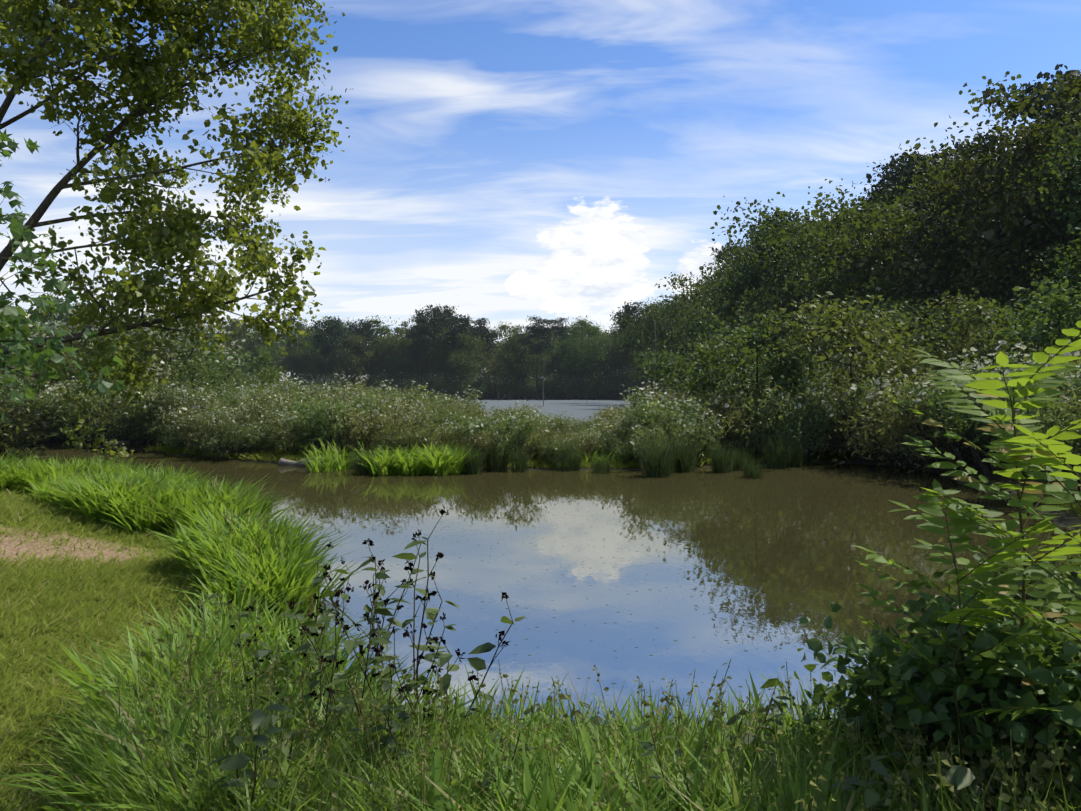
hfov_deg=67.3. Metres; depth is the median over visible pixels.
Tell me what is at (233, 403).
shrub
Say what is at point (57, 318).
tree
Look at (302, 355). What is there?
tree
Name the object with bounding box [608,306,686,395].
tree
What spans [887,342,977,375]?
bush
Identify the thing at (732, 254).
tree
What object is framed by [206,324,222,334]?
tree
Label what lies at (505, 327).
tree
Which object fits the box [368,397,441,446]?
shrub
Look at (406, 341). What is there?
tree
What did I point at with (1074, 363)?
shrub
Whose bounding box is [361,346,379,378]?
tree
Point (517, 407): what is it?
shrub
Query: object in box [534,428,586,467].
shrub
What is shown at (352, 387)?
shrub
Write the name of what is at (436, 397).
shrub
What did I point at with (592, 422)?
shrub
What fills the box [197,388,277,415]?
shrub
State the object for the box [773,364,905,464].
shrub
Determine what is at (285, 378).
shrub
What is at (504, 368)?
tree
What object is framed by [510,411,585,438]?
shrub
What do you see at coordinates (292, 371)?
tree
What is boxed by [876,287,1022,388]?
bush
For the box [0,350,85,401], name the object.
willow
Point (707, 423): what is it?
shrub
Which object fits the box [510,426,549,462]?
shrub
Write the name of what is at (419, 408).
shrub
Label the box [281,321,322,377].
tree
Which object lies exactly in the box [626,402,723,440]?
shrub
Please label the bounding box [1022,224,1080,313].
tree
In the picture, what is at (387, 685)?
weed
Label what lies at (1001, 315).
bush
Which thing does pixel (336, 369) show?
tree
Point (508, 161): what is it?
sky
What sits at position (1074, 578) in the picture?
bush
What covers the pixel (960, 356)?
shrub
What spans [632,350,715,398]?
bush
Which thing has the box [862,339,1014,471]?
shrub
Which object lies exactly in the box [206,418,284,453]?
shrub
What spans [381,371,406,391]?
bush
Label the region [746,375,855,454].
shrub
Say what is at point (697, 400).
shrub
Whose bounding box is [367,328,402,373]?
tree
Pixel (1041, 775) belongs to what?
bush
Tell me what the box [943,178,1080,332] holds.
tree
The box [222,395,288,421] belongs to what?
shrub
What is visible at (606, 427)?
shrub
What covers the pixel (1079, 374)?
shrub
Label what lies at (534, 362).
tree
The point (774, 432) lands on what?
shrub
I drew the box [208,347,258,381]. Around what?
bush
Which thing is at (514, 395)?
bush
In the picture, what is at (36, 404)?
shrub
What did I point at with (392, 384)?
bush
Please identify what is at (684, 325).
tree
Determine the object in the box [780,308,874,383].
willow
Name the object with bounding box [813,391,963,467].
shrub
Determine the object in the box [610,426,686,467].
shrub
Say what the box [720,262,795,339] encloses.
tree
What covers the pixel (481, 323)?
tree
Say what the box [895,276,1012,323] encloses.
bush
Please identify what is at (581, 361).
tree
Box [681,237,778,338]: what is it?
tree
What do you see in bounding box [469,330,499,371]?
tree
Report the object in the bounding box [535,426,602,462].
shrub
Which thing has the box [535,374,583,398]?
bush
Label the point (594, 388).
bush
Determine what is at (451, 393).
bush
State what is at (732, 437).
shrub
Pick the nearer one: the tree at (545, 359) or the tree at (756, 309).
the tree at (756, 309)
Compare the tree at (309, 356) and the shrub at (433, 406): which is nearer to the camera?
the shrub at (433, 406)
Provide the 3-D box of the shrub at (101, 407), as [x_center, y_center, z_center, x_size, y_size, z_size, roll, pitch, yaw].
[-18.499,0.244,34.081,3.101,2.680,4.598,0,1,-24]
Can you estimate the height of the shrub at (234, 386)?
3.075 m
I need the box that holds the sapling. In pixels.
[846,321,1080,765]
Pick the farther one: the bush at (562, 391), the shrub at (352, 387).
the bush at (562, 391)
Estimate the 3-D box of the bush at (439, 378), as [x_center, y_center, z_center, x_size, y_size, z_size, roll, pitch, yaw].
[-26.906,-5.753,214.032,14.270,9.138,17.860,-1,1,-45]
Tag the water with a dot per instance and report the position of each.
(617, 577)
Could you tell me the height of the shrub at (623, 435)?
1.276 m
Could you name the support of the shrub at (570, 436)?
on the ground at (1066, 519)
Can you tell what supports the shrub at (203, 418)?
on the ground at (1066, 519)
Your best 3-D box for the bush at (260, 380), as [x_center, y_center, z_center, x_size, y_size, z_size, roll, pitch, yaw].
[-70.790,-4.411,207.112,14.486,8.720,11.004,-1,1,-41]
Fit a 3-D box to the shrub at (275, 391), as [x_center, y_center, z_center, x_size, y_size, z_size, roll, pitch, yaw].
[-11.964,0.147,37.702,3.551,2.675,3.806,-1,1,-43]
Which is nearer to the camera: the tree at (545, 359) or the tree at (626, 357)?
the tree at (626, 357)
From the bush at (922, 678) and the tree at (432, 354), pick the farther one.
the tree at (432, 354)
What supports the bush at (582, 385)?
on the ground at (1066, 519)
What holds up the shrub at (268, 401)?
on the ground at (1066, 519)
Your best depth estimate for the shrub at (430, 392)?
32.89 m
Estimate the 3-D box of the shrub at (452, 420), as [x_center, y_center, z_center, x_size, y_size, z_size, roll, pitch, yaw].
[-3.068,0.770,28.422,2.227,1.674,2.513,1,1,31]
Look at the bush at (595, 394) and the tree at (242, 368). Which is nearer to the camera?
the bush at (595, 394)
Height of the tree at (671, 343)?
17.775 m
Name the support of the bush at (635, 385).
on the ground at (1066, 519)
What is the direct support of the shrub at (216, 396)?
on the ground at (1066, 519)
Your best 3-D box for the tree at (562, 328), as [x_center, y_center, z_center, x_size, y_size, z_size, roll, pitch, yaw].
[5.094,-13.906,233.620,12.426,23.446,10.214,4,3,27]
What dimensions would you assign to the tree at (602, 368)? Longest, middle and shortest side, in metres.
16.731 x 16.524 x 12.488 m
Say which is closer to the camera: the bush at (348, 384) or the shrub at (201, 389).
the shrub at (201, 389)
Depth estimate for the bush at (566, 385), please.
210.84 m
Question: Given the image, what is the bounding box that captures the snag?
[653,322,657,393]
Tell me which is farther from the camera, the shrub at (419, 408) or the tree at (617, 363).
the tree at (617, 363)
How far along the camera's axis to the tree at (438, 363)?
217.76 m
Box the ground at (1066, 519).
[0,393,1080,810]
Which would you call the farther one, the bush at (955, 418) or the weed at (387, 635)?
the bush at (955, 418)
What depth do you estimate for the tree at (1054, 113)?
42.55 m
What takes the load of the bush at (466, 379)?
on the ground at (1066, 519)
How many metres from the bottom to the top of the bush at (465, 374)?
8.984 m
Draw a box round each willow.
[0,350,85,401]
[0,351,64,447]
[65,333,150,433]
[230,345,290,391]
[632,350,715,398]
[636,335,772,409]
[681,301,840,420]
[694,337,784,390]
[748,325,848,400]
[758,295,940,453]
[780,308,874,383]
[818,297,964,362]
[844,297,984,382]
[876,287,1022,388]
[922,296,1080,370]
[943,294,1052,353]
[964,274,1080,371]
[985,285,1080,352]
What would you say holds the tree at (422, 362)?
on the ground at (1066, 519)
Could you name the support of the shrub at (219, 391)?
on the ground at (1066, 519)
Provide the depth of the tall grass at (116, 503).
4.49 m
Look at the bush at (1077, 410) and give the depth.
14.80 m
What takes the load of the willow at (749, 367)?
on the ground at (1066, 519)
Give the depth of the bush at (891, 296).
41.24 m
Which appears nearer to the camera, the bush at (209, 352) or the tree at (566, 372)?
the bush at (209, 352)
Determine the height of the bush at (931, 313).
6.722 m
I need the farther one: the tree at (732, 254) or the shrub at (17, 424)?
the tree at (732, 254)
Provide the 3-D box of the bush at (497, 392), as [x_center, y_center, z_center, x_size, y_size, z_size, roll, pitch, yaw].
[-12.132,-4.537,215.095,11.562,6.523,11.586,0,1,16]
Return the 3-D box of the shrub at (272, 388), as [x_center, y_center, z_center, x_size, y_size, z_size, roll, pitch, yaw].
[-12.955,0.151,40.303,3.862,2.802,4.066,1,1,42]
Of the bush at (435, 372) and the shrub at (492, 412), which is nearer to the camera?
the shrub at (492, 412)
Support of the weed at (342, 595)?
on the ground at (1066, 519)
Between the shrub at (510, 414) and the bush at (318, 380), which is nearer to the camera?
the shrub at (510, 414)
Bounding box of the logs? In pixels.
[104,440,637,465]
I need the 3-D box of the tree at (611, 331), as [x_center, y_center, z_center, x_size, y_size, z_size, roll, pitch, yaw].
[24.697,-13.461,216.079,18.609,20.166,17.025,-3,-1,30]
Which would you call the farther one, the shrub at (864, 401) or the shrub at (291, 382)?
the shrub at (291, 382)
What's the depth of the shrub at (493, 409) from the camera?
35.70 m
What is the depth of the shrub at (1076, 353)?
22.92 m
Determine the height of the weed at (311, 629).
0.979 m
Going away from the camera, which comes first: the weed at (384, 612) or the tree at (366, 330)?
the weed at (384, 612)
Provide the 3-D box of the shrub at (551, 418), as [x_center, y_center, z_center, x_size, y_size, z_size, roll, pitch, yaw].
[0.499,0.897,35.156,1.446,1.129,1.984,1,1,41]
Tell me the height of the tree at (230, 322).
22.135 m
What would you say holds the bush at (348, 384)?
on the ground at (1066, 519)
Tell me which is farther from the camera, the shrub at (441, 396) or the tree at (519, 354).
the tree at (519, 354)
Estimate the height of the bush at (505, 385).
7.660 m
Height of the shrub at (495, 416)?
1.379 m
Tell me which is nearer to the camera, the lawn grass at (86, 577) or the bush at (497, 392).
the lawn grass at (86, 577)
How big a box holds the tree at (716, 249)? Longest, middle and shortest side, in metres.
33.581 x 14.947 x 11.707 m
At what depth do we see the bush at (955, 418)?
19.21 m
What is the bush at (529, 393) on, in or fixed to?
on the ground at (1066, 519)
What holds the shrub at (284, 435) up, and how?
on the ground at (1066, 519)
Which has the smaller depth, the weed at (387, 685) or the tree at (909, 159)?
the weed at (387, 685)
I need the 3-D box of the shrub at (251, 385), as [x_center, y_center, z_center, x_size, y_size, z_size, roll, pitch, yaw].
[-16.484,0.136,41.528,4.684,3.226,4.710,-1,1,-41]
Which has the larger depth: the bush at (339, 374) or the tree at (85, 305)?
the bush at (339, 374)
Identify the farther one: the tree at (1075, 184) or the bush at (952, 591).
the tree at (1075, 184)
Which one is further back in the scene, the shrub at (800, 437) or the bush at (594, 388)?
the bush at (594, 388)
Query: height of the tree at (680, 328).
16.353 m
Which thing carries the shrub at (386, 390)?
on the ground at (1066, 519)
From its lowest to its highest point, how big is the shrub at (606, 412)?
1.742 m
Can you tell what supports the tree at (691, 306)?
on the ground at (1066, 519)
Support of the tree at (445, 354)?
on the ground at (1066, 519)
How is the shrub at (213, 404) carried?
on the ground at (1066, 519)
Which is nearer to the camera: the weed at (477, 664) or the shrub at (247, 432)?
the weed at (477, 664)
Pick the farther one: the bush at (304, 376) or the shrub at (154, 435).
the bush at (304, 376)
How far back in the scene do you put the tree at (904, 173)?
51.74 m
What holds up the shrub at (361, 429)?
on the ground at (1066, 519)
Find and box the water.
[3,399,1074,731]
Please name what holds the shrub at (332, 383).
on the ground at (1066, 519)
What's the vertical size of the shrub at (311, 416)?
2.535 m
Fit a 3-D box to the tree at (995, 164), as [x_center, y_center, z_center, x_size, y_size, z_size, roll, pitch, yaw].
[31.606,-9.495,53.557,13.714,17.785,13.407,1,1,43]
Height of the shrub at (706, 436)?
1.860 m
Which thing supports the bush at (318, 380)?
on the ground at (1066, 519)
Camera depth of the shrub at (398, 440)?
22.77 m
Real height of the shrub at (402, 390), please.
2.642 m
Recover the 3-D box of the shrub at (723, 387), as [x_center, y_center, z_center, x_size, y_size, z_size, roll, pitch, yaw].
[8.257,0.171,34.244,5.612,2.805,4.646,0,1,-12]
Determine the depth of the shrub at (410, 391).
32.57 m
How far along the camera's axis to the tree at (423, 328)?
210.17 m
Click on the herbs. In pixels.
(961, 777)
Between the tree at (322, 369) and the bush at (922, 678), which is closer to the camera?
the bush at (922, 678)
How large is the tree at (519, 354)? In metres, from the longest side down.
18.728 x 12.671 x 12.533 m
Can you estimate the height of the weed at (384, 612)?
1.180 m
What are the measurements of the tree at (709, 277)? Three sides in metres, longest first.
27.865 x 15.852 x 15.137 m
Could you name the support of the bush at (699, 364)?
on the ground at (1066, 519)
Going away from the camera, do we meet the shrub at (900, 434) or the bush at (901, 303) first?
the shrub at (900, 434)
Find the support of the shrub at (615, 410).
on the ground at (1066, 519)
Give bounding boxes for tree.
[0,0,349,461]
[32,300,76,331]
[67,300,89,319]
[200,320,243,370]
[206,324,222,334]
[222,318,261,367]
[222,327,247,352]
[223,320,254,372]
[238,326,288,377]
[239,336,257,373]
[243,337,287,370]
[271,348,291,377]
[275,315,309,374]
[279,337,308,381]
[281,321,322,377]
[283,330,354,378]
[289,326,315,372]
[293,336,318,376]
[303,320,341,380]
[304,316,351,386]
[308,337,341,376]
[321,319,356,366]
[328,331,373,382]
[332,348,364,381]
[338,327,369,375]
[342,319,379,375]
[356,315,404,369]
[361,339,401,384]
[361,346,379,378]
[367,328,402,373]
[382,327,431,381]
[385,342,420,380]
[392,321,410,340]
[401,336,436,379]
[403,326,450,378]
[404,313,439,385]
[406,304,448,376]
[423,322,444,371]
[425,340,460,373]
[431,312,452,339]
[435,319,480,375]
[436,314,480,375]
[436,324,468,376]
[438,305,458,326]
[438,329,489,398]
[466,336,505,377]
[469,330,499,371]
[471,318,499,351]
[486,343,528,396]
[488,321,520,357]
[490,324,542,399]
[498,331,545,384]
[500,332,538,398]
[515,315,561,399]
[521,332,546,396]
[527,329,567,397]
[534,341,557,376]
[536,317,580,352]
[551,343,584,378]
[552,315,611,399]
[570,335,623,398]
[572,321,604,334]
[580,335,607,373]
[592,343,624,398]
[599,340,628,369]
[603,323,652,368]
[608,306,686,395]
[610,300,656,400]
[617,300,666,366]
[617,335,653,369]
[629,272,723,380]
[652,301,718,382]
[673,277,763,374]
[679,261,771,379]
[680,272,714,335]
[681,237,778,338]
[689,192,840,386]
[710,241,744,288]
[718,243,757,268]
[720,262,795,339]
[732,224,771,255]
[745,178,901,365]
[746,223,825,342]
[747,215,791,246]
[769,231,912,324]
[772,192,989,355]
[801,177,953,307]
[827,71,1080,333]
[854,151,990,280]
[860,144,954,211]
[871,146,991,268]
[900,169,1069,305]
[901,181,991,313]
[922,121,1023,212]
[926,70,1080,324]
[931,132,1007,171]
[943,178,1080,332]
[952,117,1080,286]
[980,64,1080,182]
[1011,114,1080,316]
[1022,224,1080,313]
[1034,255,1080,353]
[1048,178,1080,226]
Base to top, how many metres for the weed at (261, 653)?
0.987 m
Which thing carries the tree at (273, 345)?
on the ground at (1066, 519)
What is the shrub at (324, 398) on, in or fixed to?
on the ground at (1066, 519)
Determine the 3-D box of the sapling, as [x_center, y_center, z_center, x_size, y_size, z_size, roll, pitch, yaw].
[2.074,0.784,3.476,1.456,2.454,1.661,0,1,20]
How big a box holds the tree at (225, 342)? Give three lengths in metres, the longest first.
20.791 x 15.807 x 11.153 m
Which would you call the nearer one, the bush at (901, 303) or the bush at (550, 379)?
the bush at (901, 303)
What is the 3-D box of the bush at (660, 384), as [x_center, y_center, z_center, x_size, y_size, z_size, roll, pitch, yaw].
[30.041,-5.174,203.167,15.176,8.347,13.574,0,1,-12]
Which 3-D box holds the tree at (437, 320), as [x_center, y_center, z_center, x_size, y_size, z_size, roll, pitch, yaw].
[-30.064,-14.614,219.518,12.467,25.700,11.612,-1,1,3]
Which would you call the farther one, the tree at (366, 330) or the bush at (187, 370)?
the tree at (366, 330)
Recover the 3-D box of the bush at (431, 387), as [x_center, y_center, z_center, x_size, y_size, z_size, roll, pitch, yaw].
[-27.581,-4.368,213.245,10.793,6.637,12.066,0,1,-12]
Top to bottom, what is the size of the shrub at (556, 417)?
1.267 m
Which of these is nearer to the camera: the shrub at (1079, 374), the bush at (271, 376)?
the shrub at (1079, 374)
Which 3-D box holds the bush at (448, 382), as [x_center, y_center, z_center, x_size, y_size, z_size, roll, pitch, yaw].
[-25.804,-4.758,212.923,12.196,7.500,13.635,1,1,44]
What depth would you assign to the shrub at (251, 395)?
33.09 m
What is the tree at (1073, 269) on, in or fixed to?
on the ground at (1066, 519)
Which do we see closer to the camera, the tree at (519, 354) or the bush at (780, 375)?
the bush at (780, 375)
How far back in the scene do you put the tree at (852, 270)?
45.24 m
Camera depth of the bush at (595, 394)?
210.28 m
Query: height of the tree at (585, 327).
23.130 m
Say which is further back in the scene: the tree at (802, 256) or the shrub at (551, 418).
the tree at (802, 256)
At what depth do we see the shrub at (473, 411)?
30.47 m
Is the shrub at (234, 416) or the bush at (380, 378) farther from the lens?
the bush at (380, 378)
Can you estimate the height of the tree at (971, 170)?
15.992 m
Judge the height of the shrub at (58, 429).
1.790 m
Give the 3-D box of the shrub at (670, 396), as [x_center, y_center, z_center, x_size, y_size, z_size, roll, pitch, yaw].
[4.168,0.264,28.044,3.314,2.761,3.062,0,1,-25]
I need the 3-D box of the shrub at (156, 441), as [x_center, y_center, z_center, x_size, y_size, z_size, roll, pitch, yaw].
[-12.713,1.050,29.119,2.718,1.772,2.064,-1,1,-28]
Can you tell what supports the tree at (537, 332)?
on the ground at (1066, 519)
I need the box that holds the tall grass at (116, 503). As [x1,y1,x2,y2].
[0,437,1080,810]
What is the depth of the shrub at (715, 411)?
26.19 m
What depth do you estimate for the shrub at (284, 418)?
26.90 m
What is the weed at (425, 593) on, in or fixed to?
on the ground at (1066, 519)
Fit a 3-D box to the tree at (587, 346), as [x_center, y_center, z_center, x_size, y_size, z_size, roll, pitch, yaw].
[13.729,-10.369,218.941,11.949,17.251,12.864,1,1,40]
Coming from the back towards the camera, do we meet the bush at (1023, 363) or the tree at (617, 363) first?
the tree at (617, 363)
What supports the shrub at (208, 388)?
on the ground at (1066, 519)
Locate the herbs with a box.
[188,594,979,810]
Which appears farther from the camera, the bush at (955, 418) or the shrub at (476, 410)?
the shrub at (476, 410)
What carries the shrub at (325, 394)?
on the ground at (1066, 519)
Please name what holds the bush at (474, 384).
on the ground at (1066, 519)
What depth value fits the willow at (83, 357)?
35.00 m
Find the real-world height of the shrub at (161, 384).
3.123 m
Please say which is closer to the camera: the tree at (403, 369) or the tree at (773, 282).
the tree at (773, 282)
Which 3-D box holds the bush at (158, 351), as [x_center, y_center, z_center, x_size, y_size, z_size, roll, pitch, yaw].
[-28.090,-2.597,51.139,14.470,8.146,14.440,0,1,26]
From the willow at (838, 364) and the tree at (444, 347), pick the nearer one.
the willow at (838, 364)
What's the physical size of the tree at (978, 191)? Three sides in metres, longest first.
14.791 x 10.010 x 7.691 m
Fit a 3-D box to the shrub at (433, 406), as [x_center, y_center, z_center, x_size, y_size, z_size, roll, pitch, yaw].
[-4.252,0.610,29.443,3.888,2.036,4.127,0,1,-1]
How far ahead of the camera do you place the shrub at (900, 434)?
21.38 m
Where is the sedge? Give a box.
[349,426,807,478]
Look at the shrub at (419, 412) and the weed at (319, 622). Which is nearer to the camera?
the weed at (319, 622)
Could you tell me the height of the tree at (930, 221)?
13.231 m
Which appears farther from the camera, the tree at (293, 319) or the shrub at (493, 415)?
the tree at (293, 319)
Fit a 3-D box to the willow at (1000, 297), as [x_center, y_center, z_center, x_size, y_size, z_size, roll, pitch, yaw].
[18.915,-1.866,34.314,5.471,5.388,4.630,1,1,43]
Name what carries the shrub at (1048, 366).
on the ground at (1066, 519)
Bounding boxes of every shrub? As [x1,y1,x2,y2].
[0,383,58,461]
[9,403,57,445]
[20,384,108,443]
[23,383,88,443]
[36,413,107,445]
[38,368,141,447]
[84,392,176,447]
[85,380,128,439]
[95,426,126,439]
[106,397,154,443]
[108,379,218,431]
[111,379,214,446]
[113,383,228,445]
[144,413,196,446]
[145,423,167,444]
[152,377,171,390]
[159,400,262,455]
[161,407,223,450]
[161,407,237,450]
[165,380,230,396]
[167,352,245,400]
[173,386,235,402]
[177,379,258,394]
[186,414,278,459]
[187,391,230,409]
[189,402,265,445]
[193,388,242,404]
[194,395,290,453]
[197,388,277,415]
[198,408,257,455]
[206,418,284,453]
[212,408,260,442]
[218,377,293,397]
[219,389,320,408]
[221,380,250,394]
[221,394,251,411]
[222,392,282,408]
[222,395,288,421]
[232,382,309,402]
[236,392,292,419]
[237,377,318,419]
[247,383,310,398]
[250,372,317,393]
[251,410,300,449]
[252,381,285,395]
[261,410,345,454]
[270,387,349,400]
[275,403,356,449]
[276,381,401,452]
[281,369,333,397]
[281,391,351,444]
[293,373,372,398]
[300,388,349,409]
[303,375,399,399]
[306,384,384,411]
[308,376,362,403]
[316,397,399,453]
[337,379,427,407]
[338,393,434,455]
[348,379,442,410]
[352,383,419,404]
[359,379,432,402]
[367,412,444,455]
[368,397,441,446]
[372,380,430,399]
[375,394,467,437]
[376,400,447,429]
[378,394,441,418]
[381,381,458,408]
[420,418,465,449]
[429,404,473,434]
[430,385,484,413]
[430,398,490,421]
[431,404,478,444]
[432,389,453,407]
[446,400,550,461]
[451,422,512,469]
[461,403,489,417]
[470,408,503,430]
[481,406,502,416]
[482,411,501,427]
[486,405,532,420]
[498,398,534,414]
[498,404,547,438]
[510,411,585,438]
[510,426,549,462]
[515,426,569,456]
[532,426,613,457]
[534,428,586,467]
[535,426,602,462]
[538,410,573,426]
[542,413,566,428]
[559,424,619,454]
[566,416,585,429]
[574,413,620,429]
[581,428,624,457]
[589,404,637,426]
[592,411,642,453]
[592,412,625,431]
[595,420,642,453]
[598,401,638,414]
[607,404,636,417]
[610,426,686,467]
[613,382,715,447]
[613,411,692,460]
[621,379,707,418]
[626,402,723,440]
[653,409,732,462]
[654,382,749,441]
[671,377,776,399]
[676,374,838,456]
[694,409,717,438]
[701,387,774,451]
[711,403,769,450]
[712,405,773,448]
[737,392,832,453]
[743,412,851,456]
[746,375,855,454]
[751,403,840,462]
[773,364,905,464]
[774,382,867,458]
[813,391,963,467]
[838,370,927,402]
[851,406,948,461]
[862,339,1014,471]
[864,371,1016,472]
[902,340,1026,456]
[974,345,1073,426]
[1004,341,1080,385]
[1009,362,1080,400]
[1058,350,1080,376]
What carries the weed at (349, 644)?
on the ground at (1066, 519)
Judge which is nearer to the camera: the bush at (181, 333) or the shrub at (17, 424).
the shrub at (17, 424)
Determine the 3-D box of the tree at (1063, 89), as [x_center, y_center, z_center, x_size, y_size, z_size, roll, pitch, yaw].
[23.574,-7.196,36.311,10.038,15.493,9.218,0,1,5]
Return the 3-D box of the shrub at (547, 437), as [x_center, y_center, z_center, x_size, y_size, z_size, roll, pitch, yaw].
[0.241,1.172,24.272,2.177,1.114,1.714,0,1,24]
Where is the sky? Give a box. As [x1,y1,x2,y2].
[0,0,1080,380]
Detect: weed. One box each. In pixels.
[227,598,272,713]
[241,605,339,699]
[276,574,339,684]
[283,591,395,728]
[297,542,358,662]
[301,583,353,746]
[312,559,403,731]
[351,529,428,685]
[355,538,459,702]
[366,612,455,748]
[379,592,525,741]
[392,506,448,724]
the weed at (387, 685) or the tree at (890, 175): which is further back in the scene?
the tree at (890, 175)
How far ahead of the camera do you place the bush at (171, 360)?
52.00 m
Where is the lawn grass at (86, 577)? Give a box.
[0,441,1080,810]
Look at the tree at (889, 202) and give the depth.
50.69 m
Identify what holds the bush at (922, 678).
on the ground at (1066, 519)
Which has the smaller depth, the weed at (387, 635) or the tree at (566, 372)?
the weed at (387, 635)
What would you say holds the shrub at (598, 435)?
on the ground at (1066, 519)
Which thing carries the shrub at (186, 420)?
on the ground at (1066, 519)
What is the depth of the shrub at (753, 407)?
24.85 m
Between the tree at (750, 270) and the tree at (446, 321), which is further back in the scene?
the tree at (446, 321)
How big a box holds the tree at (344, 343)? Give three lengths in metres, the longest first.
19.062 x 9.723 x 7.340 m
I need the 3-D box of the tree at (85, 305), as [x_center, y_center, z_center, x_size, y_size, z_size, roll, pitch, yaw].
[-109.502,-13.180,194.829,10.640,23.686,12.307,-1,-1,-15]
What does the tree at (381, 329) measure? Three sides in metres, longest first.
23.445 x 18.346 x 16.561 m
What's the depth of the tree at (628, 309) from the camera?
149.38 m
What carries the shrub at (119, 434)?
on the ground at (1066, 519)
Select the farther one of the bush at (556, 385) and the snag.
the bush at (556, 385)
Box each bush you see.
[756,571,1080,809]
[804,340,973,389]
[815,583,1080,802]
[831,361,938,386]
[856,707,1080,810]
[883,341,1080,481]
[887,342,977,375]
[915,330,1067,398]
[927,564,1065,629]
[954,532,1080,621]
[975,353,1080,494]
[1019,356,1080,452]
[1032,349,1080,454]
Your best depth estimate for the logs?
23.51 m
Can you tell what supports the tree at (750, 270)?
on the ground at (1066, 519)
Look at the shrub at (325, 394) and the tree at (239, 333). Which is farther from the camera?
the tree at (239, 333)
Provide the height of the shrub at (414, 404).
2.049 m
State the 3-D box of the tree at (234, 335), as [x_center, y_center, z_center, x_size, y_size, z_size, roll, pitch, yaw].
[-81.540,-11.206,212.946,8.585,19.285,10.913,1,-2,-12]
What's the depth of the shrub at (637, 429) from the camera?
23.27 m
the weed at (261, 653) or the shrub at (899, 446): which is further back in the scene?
the shrub at (899, 446)
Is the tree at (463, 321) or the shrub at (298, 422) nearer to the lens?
the shrub at (298, 422)
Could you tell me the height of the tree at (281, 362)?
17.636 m
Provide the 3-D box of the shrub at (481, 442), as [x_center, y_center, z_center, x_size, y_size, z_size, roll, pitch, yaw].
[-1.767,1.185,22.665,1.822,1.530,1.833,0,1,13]
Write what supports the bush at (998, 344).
on the ground at (1066, 519)
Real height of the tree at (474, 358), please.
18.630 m
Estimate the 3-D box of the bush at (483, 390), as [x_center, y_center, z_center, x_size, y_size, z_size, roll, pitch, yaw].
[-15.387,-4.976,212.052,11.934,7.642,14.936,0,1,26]
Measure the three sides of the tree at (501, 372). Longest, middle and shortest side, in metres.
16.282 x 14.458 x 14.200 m
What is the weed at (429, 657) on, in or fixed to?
on the ground at (1066, 519)
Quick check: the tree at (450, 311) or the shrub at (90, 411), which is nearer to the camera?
the shrub at (90, 411)
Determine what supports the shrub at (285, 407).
on the ground at (1066, 519)
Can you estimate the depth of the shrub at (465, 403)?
36.42 m
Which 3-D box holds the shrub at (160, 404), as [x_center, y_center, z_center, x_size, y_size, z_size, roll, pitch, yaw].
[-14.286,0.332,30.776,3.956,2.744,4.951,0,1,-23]
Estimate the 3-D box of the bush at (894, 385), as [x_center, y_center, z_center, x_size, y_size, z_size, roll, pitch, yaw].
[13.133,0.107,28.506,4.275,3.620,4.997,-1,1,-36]
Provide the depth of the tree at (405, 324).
241.02 m
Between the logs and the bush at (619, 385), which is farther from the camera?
the bush at (619, 385)
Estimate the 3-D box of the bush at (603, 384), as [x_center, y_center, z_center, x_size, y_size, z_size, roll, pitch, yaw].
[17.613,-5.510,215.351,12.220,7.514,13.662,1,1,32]
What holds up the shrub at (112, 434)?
on the ground at (1066, 519)
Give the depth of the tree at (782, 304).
57.14 m
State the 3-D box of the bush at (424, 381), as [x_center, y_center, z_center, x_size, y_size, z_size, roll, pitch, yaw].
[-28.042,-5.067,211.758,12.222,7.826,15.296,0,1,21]
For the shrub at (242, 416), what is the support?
on the ground at (1066, 519)
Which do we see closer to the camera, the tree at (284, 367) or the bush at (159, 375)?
the bush at (159, 375)
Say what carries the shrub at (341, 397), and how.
on the ground at (1066, 519)
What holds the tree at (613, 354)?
on the ground at (1066, 519)
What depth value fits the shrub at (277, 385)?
39.84 m

